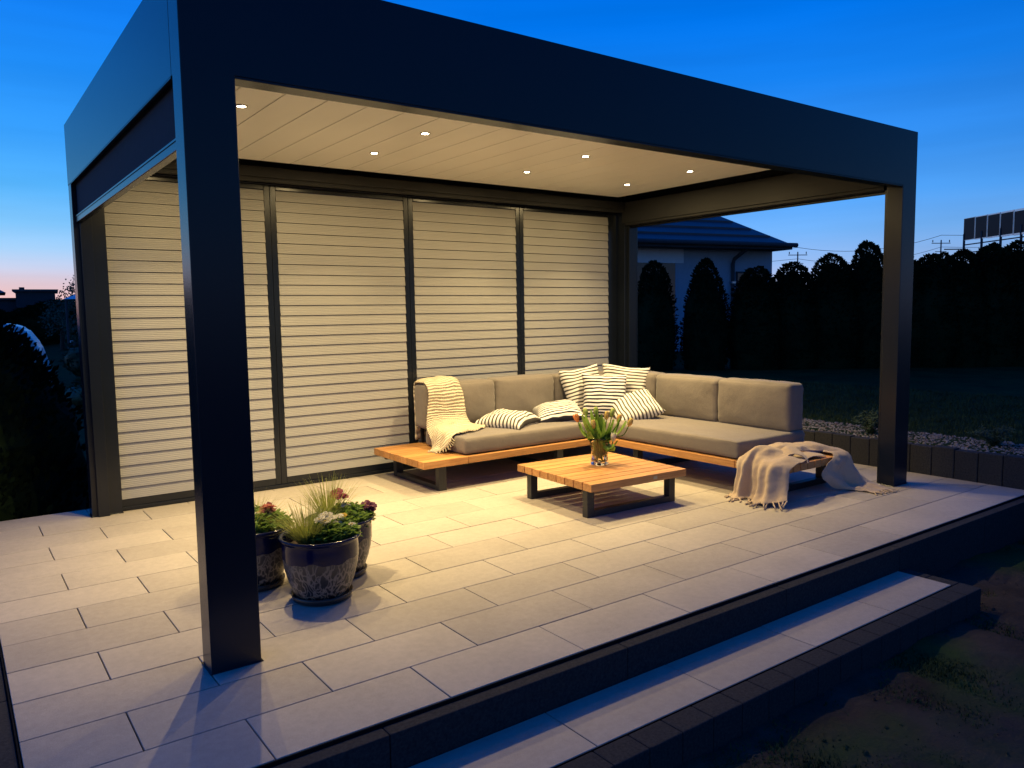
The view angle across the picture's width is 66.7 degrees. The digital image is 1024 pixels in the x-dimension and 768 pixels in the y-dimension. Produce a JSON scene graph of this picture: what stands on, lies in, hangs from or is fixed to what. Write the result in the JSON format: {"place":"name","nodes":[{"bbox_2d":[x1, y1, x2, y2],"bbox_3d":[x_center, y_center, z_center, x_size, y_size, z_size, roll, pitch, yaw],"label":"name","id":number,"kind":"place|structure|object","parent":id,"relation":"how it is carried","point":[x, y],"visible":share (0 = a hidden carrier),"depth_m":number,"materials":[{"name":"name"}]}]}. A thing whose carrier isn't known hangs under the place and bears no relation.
{"place":"outdoors","nodes":[
{"label":"outdoors","id":0,"kind":"place"},
{"bbox_2d":[0,445,1023,767],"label":"patio paving","id":1,"kind":"structure","parent":0,"point":[478,575],"depth_m":3.64,"materials":[{"name":"beige tile"}]},
{"bbox_2d":[256,519,291,591],"bbox_3d":[-1.256,0.834,3.805,0.363,0.298,0.363,2,6,29],"label":"planter","id":2,"kind":"object","parent":1,"relation":"on","point":[270,570],"visible":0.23,"depth_m":3.70,"materials":[{"name":"ceramic"}]},
{"bbox_2d":[254,502,294,533],"bbox_3d":[-1.235,0.660,3.799,0.331,0.159,0.332,-5,7,-36],"label":"pansy plant","id":3,"kind":"object","parent":2,"relation":"on","point":[268,526],"visible":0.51,"depth_m":3.76,"materials":[{"name":"green plant"}]},
{"bbox_2d":[254,491,296,526],"bbox_3d":[-1.254,0.624,3.771,0.491,0.215,0.476,-5,7,-36],"label":"grass clump","id":4,"kind":"object","parent":2,"relation":"in","point":[266,509],"visible":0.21,"depth_m":3.75,"materials":[{"name":"plant"}]},
{"bbox_2d":[278,527,360,605],"bbox_3d":[-0.889,0.843,3.628,0.374,0.303,0.374,-5,7,-36],"label":"planter","id":5,"kind":"object","parent":1,"relation":"on","point":[323,574],"visible":0.85,"depth_m":3.50,"materials":[{"name":"ceramic"}]},
{"bbox_2d":[263,497,349,544],"bbox_3d":[-0.956,0.631,3.584,0.429,0.225,0.404,-5,7,-36],"label":"grass clump","id":6,"kind":"object","parent":5,"relation":"in","point":[298,532],"visible":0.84,"depth_m":3.54,"materials":[{"name":"green plant"}]},
{"bbox_2d":[303,511,362,543],"bbox_3d":[-0.843,0.672,3.640,0.282,0.154,0.280,-5,7,-36],"label":"pansy plant","id":7,"kind":"object","parent":5,"relation":"on","point":[340,528],"visible":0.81,"depth_m":3.58,"materials":[{"name":"green plant"}]},
{"bbox_2d":[304,514,373,577],"bbox_3d":[-0.872,0.818,3.949,0.348,0.292,0.348,0,5,5],"label":"planter","id":8,"kind":"object","parent":1,"relation":"on","point":[364,544],"visible":0.19,"depth_m":3.89,"materials":[{"name":"ceramic"}]},
{"bbox_2d":[291,469,363,515],"bbox_3d":[-0.959,0.581,3.955,0.426,0.288,0.453,-5,7,-36],"label":"grass clump","id":9,"kind":"object","parent":8,"relation":"in","point":[331,499],"visible":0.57,"depth_m":3.92,"materials":[{"name":"green plant"}]},
{"bbox_2d":[317,488,376,526],"bbox_3d":[-0.847,0.634,3.951,0.306,0.202,0.306,-5,7,-36],"label":"pansy plant","id":10,"kind":"object","parent":8,"relation":"on","point":[361,512],"visible":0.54,"depth_m":3.94,"materials":[{"name":"green plant"}]},
{"bbox_2d":[64,0,917,675],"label":"pergola","id":11,"kind":"object","parent":1,"relation":"on","point":[312,240],"visible":0.86,"depth_m":5.26,"materials":[{"name":"metal"}]},
{"bbox_2d":[0,495,1023,767],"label":"patio edge trim","id":12,"kind":"structure","parent":1,"relation":"on","point":[382,725],"depth_m":2.90,"materials":[{"name":"black metal"}]},
{"bbox_2d":[517,452,685,517],"bbox_3d":[0.613,0.689,5.423,0.829,0.234,0.830,-4,6,-33],"label":"coffee table","id":13,"kind":"object","parent":1,"relation":"on","point":[579,473],"visible":0.98,"depth_m":5.26,"materials":[{"name":"brown wood"}]},
{"bbox_2d":[589,438,609,465],"bbox_3d":[0.615,0.470,5.469,0.151,0.192,0.151,-5,7,-36],"label":"glass vase","id":14,"kind":"object","parent":13,"relation":"on","point":[599,454],"visible":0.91,"depth_m":5.42,"materials":[{"name":"clear glass"}]},
{"bbox_2d":[573,413,597,440],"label":"tulip","id":15,"kind":"object","parent":14,"relation":"in","point":[586,423],"visible":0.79,"depth_m":5.42,"materials":[{"name":"green plant"}]},
{"bbox_2d":[579,408,594,430],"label":"tulip","id":16,"kind":"object","parent":14,"relation":"in","point":[585,410],"visible":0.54,"depth_m":5.49,"materials":[{"name":"green plant"}]},
{"bbox_2d":[587,420,599,438],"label":"tulip","id":17,"kind":"object","parent":14,"relation":"in","point":[593,426],"visible":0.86,"depth_m":5.40,"materials":[{"name":"green plant"}]},
{"bbox_2d":[590,406,600,436],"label":"tulip","id":18,"kind":"object","parent":14,"relation":"in","point":[596,419],"visible":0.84,"depth_m":5.44,"materials":[{"name":"green plant"}]},
{"bbox_2d":[595,411,616,438],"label":"tulip","id":19,"kind":"object","parent":14,"relation":"in","point":[606,415],"visible":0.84,"depth_m":5.42,"materials":[{"name":"green plant"}]},
{"bbox_2d":[599,408,614,438],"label":"tulip","id":20,"kind":"object","parent":14,"relation":"in","point":[602,420],"visible":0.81,"depth_m":5.47,"materials":[{"name":"green plant"}]},
{"bbox_2d":[603,432,617,451],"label":"tulip","id":21,"kind":"object","parent":14,"relation":"in","point":[609,447],"visible":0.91,"depth_m":5.39,"materials":[{"name":"green plant"}]},
{"bbox_2d":[605,414,621,440],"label":"tulip","id":22,"kind":"object","parent":14,"relation":"in","point":[619,418],"visible":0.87,"depth_m":5.44,"materials":[{"name":"green plant"}]},
{"bbox_2d":[605,418,632,439],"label":"tulip","id":23,"kind":"object","parent":14,"relation":"in","point":[629,422],"visible":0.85,"depth_m":5.43,"materials":[{"name":"green plant"}]},
{"bbox_2d":[374,370,832,491],"bbox_3d":[0.685,0.376,5.988,2.605,0.753,2.544,-5,7,-36],"label":"corner sofa","id":24,"kind":"object","parent":1,"relation":"on","point":[727,422],"visible":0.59,"depth_m":6.22,"materials":[{"name":"beige fabric"}]},
{"bbox_2d":[414,375,484,453],"bbox_3d":[-0.561,0.230,6.263,0.651,0.555,0.559,3,7,39],"label":"knitted throw","id":25,"kind":"object","parent":24,"relation":"on","point":[447,420],"visible":0.95,"depth_m":6.29,"materials":[{"name":"beige fabric"}]},
{"bbox_2d":[474,409,540,429],"bbox_3d":[-0.035,0.291,6.475,0.431,0.152,0.434,2,6,26],"label":"throw pillow","id":26,"kind":"object","parent":24,"relation":"on","point":[509,419],"visible":0.91,"depth_m":6.34,"materials":[{"name":"grey fabric"}]},
{"bbox_2d":[532,400,584,422],"bbox_3d":[0.402,0.245,6.782,0.421,0.184,0.418,-1,5,-7],"label":"throw pillow","id":27,"kind":"object","parent":24,"relation":"on","point":[560,411],"visible":0.77,"depth_m":6.62,"materials":[{"name":"fabric"}]},
{"bbox_2d":[558,364,598,410],"bbox_3d":[0.661,0.060,7.127,0.484,0.476,0.222,-5,7,-36],"label":"throw pillow","id":28,"kind":"object","parent":24,"relation":"on","point":[572,382],"visible":0.45,"depth_m":7.02,"materials":[{"name":"grey fabric"}]},
{"bbox_2d":[581,373,626,416],"bbox_3d":[0.822,0.106,6.950,0.429,0.407,0.222,-1,5,-1],"label":"throw pillow","id":29,"kind":"object","parent":24,"relation":"on","point":[603,393],"visible":0.75,"depth_m":6.89,"materials":[{"name":"fabric"}]},
{"bbox_2d":[603,363,650,392],"bbox_3d":[1.022,0.047,7.143,0.475,0.470,0.197,1,6,22],"label":"throw pillow","id":30,"kind":"object","parent":24,"relation":"on","point":[636,379],"visible":0.43,"depth_m":7.08,"materials":[{"name":"grey fabric"}]},
{"bbox_2d":[612,389,665,419],"bbox_3d":[1.075,0.208,6.846,0.408,0.292,0.451,-2,5,-12],"label":"throw pillow","id":31,"kind":"object","parent":24,"relation":"on","point":[640,404],"visible":0.71,"depth_m":6.72,"materials":[{"name":"grey fabric"}]},
{"bbox_2d":[724,441,898,510],"bbox_3d":[2.080,0.604,5.500,1.269,0.352,0.592,-3,6,-26],"label":"linen blanket","id":32,"kind":"object","parent":24,"relation":"on","point":[762,474],"visible":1,"depth_m":5.41,"materials":[{"name":"beige fabric"}]},
{"bbox_2d":[0,0,1023,298],"label":"sky","id":33,"kind":"structure","parent":0,"point":[950,73],"materials":[{"name":"blue"}]},
{"bbox_2d":[43,335,1023,767],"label":"ground","id":34,"kind":"structure","parent":0,"point":[1001,655],"depth_m":3.27,"materials":[{"name":"green plant"}]},
{"bbox_2d":[0,298,15,311],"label":"outbuilding","id":35,"kind":"structure","parent":34,"relation":"on","point":[8,304],"depth_m":57.23,"materials":[{"name":"tile"}]},
{"bbox_2d":[0,660,18,767],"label":"patio kerb side","id":36,"kind":"structure","parent":34,"relation":"on","point":[8,756],"depth_m":2.49,"materials":[{"name":"concrete"}]},
{"bbox_2d":[3,323,53,387],"bbox_3d":[-15.989,-0.442,20.886,6.193,2.780,2.230,-3,6,-26],"label":"caravan","id":37,"kind":"object","parent":34,"relation":"on","point":[34,338],"visible":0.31,"depth_m":22.16,"materials":[{"name":"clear glass"}]},
{"bbox_2d":[12,287,57,307],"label":"outbuilding","id":38,"kind":"structure","parent":34,"relation":"on","point":[24,297],"depth_m":57.33,"materials":[{"name":"tile"}]},
{"bbox_2d":[9,299,77,345],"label":"garden hedge","id":39,"kind":"object","parent":34,"relation":"on","point":[27,315],"visible":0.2,"depth_m":48.88,"materials":[{"name":"green plant"}]},
{"bbox_2d":[0,315,88,521],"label":"thuja bush","id":40,"kind":"object","parent":34,"relation":"on","point":[43,467],"visible":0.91,"depth_m":5.64,"materials":[{"name":"green plant"}]},
{"bbox_2d":[38,295,77,349],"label":"deciduous tree","id":41,"kind":"object","parent":34,"relation":"on","point":[58,326],"visible":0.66,"depth_m":41.37,"materials":[{"name":"green plant"}]},
{"bbox_2d":[44,275,77,336],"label":"deciduous tree","id":42,"kind":"object","parent":34,"relation":"on","point":[72,291],"visible":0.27,"depth_m":39.83,"materials":[{"name":"green plant"}]},
{"bbox_2d":[62,295,75,347],"bbox_3d":[-18.411,-2.576,35.850,3.800,4.250,3.800,-4,6,-30],"label":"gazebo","id":43,"kind":"object","parent":34,"relation":"on","point":[72,298],"visible":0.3,"depth_m":33.37,"materials":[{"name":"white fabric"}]},
{"bbox_2d":[59,334,80,376],"bbox_3d":[-13.396,-1.019,25.413,2.417,1.559,2.484,-5,7,-36],"label":"shrub","id":44,"kind":"object","parent":34,"relation":"on","point":[71,362],"visible":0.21,"depth_m":24.54,"materials":[{"name":"green plant"}]},
{"bbox_2d":[65,377,82,407],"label":"shrub","id":45,"kind":"object","parent":34,"relation":"on","point":[75,389],"visible":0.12,"depth_m":16.02,"materials":[{"name":"green plant"}]},
{"bbox_2d":[0,528,273,767],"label":"patio bedding","id":46,"kind":"object","parent":34,"relation":"on","point":[107,674],"visible":0.14,"depth_m":2.87,"materials":[{"name":"tile"}]},
{"bbox_2d":[271,497,1023,767],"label":"patio kerb front","id":47,"kind":"structure","parent":34,"relation":"on","point":[438,731],"depth_m":3.13,"materials":[{"name":"concrete"}]},
{"bbox_2d":[638,260,679,370],"bbox_3d":[2.586,-1.228,14.095,0.896,2.029,0.973,-5,7,-36],"label":"thuja tree","id":48,"kind":"object","parent":34,"relation":"on","point":[658,328],"visible":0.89,"depth_m":13.82,"materials":[{"name":"green plant"}]},
{"bbox_2d":[677,257,731,370],"bbox_3d":[3.486,-1.257,14.093,1.029,2.062,0.972,-1,5,-3],"label":"thuja tree","id":49,"kind":"object","parent":34,"relation":"on","point":[706,330],"visible":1,"depth_m":13.83,"materials":[{"name":"green plant"}]},
{"bbox_2d":[638,217,797,350],"bbox_3d":[0.120,-3.928,23.064,11.813,6.377,10.390,-3,6,-24],"label":"bungalow","id":50,"kind":"object","parent":34,"relation":"on","point":[732,250],"visible":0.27,"depth_m":20.27,"materials":[{"name":"paint"}]},
{"bbox_2d":[638,263,674,318],"bbox_3d":[2.406,-1.871,19.389,3.980,2.296,0.017,-3,6,-24],"label":"window","id":51,"kind":"structure","parent":50,"relation":"in","point":[670,267],"depth_m":20.03,"materials":[{"name":"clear glass"}]},
{"bbox_2d":[736,271,763,289],"bbox_3d":[6.480,-2.422,21.150,1.000,1.250,0.033,-3,6,-24],"label":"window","id":52,"kind":"structure","parent":50,"relation":"in","point":[738,273],"depth_m":20.93,"materials":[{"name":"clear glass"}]},
{"bbox_2d":[726,265,781,369],"bbox_3d":[4.401,-1.196,14.121,1.120,1.904,1.217,2,6,29],"label":"thuja tree","id":53,"kind":"object","parent":34,"relation":"on","point":[755,329],"visible":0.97,"depth_m":13.79,"materials":[{"name":"green plant"}]},
{"bbox_2d":[557,583,980,767],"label":"step edging","id":54,"kind":"object","parent":34,"relation":"on","point":[707,726],"visible":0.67,"depth_m":3.04,"materials":[{"name":"concrete"}]},
{"bbox_2d":[773,261,822,368],"bbox_3d":[5.055,-1.242,14.133,1.120,1.977,1.217,-4,6,-28],"label":"thuja tree","id":55,"kind":"object","parent":34,"relation":"on","point":[798,328],"visible":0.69,"depth_m":13.79,"materials":[{"name":"green plant"}]},
{"bbox_2d":[807,252,865,368],"bbox_3d":[5.788,-1.319,14.095,1.270,2.122,1.169,0,5,5],"label":"thuja tree","id":56,"kind":"object","parent":34,"relation":"on","point":[838,319],"visible":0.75,"depth_m":13.75,"materials":[{"name":"green plant"}]},
{"bbox_2d":[705,548,1023,767],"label":"clods","id":57,"kind":"object","parent":34,"relation":"on","point":[865,753],"visible":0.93,"depth_m":3.01,"materials":[{"name":"soil"}]},
{"bbox_2d":[848,239,882,367],"bbox_3d":[6.454,-1.441,14.131,1.164,2.346,1.233,3,7,37],"label":"thuja tree","id":58,"kind":"object","parent":34,"relation":"on","point":[867,269],"visible":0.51,"depth_m":13.78,"materials":[{"name":"green plant"}]},
{"bbox_2d":[800,428,1023,489],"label":"retaining wall","id":59,"kind":"structure","parent":34,"relation":"on","point":[996,469],"depth_m":5.96,"materials":[{"name":"concrete"}]},
{"bbox_2d":[910,259,930,367],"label":"thuja tree","id":60,"kind":"object","parent":34,"relation":"on","point":[917,337],"visible":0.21,"depth_m":13.71,"materials":[{"name":"green plant"}]},
{"bbox_2d":[900,569,958,585],"bbox_3d":[2.250,1.149,4.214,0.081,0.217,0.281,-5,7,-36],"label":"step","id":61,"kind":"object","parent":34,"relation":"on","point":[930,577],"visible":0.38,"depth_m":4.19,"materials":[{"name":"concrete"}]},
{"bbox_2d":[922,252,950,267],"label":"thuja tree","id":62,"kind":"object","parent":34,"relation":"on","point":[947,255],"visible":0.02,"depth_m":14.49,"materials":[{"name":"green plant"}]},
{"bbox_2d":[916,253,965,367],"bbox_3d":[7.582,-1.327,14.119,1.217,2.081,1.322,-5,7,-36],"label":"thuja tree","id":63,"kind":"object","parent":34,"relation":"on","point":[941,323],"visible":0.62,"depth_m":13.70,"materials":[{"name":"green plant"}]},
{"bbox_2d":[932,240,949,252],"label":"utility pole","id":64,"kind":"object","parent":34,"relation":"on","point":[940,243],"visible":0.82,"depth_m":80.07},
{"bbox_2d":[796,235,940,250],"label":"power line","id":65,"kind":"object","parent":64,"relation":"attached to","point":[883,248],"visible":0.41,"depth_m":80.00,"materials":[{"name":"black metal"}]},
{"bbox_2d":[942,248,994,366],"bbox_3d":[8.103,-1.371,14.109,1.340,2.157,1.265,-3,6,-20],"label":"thuja tree","id":66,"kind":"object","parent":34,"relation":"on","point":[970,301],"visible":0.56,"depth_m":13.70,"materials":[{"name":"green plant"}]},
{"bbox_2d":[944,208,1023,252],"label":"solar array","id":67,"kind":"object","parent":34,"relation":"on","point":[1000,225],"visible":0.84,"depth_m":42.25,"materials":[{"name":"glass"}]},
{"bbox_2d":[978,242,1002,258],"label":"thuja tree","id":68,"kind":"object","parent":34,"relation":"on","point":[993,243],"depth_m":14.49,"materials":[{"name":"green plant"}]},
{"bbox_2d":[971,244,1023,366],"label":"thuja tree","id":69,"kind":"object","parent":34,"relation":"on","point":[1002,334],"visible":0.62,"depth_m":13.69,"materials":[{"name":"green plant"}]},
{"bbox_2d":[996,239,1023,365],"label":"thuja tree","id":70,"kind":"object","parent":34,"relation":"on","point":[1015,249],"visible":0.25,"depth_m":13.76,"materials":[{"name":"green plant"}]},
{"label":"gravel bed","id":71,"kind":"structure","parent":34,"relation":"on","visible":0},
{"bbox_2d":[851,408,878,434],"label":"young shrub","id":72,"kind":"object","parent":71,"relation":"on","point":[871,426],"visible":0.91,"depth_m":6.68,"materials":[{"name":"green plant"}]},
{"bbox_2d":[802,418,1023,455],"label":"gravel","id":73,"kind":"structure","parent":71,"relation":"on","point":[935,436],"depth_m":6.44,"materials":[{"name":"grey gravel"}]},
{"bbox_2d":[966,424,1015,445],"bbox_3d":[3.739,0.402,6.081,0.333,0.198,0.311,2,6,29],"label":"young shrub","id":74,"kind":"object","parent":71,"relation":"on","point":[998,436],"visible":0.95,"depth_m":6.05,"materials":[{"name":"green plant"}]},
{"bbox_2d":[409,571,950,767],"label":"step paving","id":75,"kind":"structure","parent":0,"point":[561,735],"depth_m":3.03,"materials":[{"name":"grey tile"}]},
{"bbox_2d":[553,585,951,767],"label":"step edge trim","id":76,"kind":"structure","parent":75,"relation":"attached to","point":[594,749],"depth_m":3.00,"materials":[{"name":"black metal"}]},
{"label":"utility pole","id":77,"kind":"object","parent":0,"visible":0},
{"bbox_2d":[779,247,979,262],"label":"power line","id":78,"kind":"object","parent":77,"relation":"hanging from","point":[914,254],"visible":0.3,"depth_m":80.12,"materials":[{"name":"black metal"}]}
]}

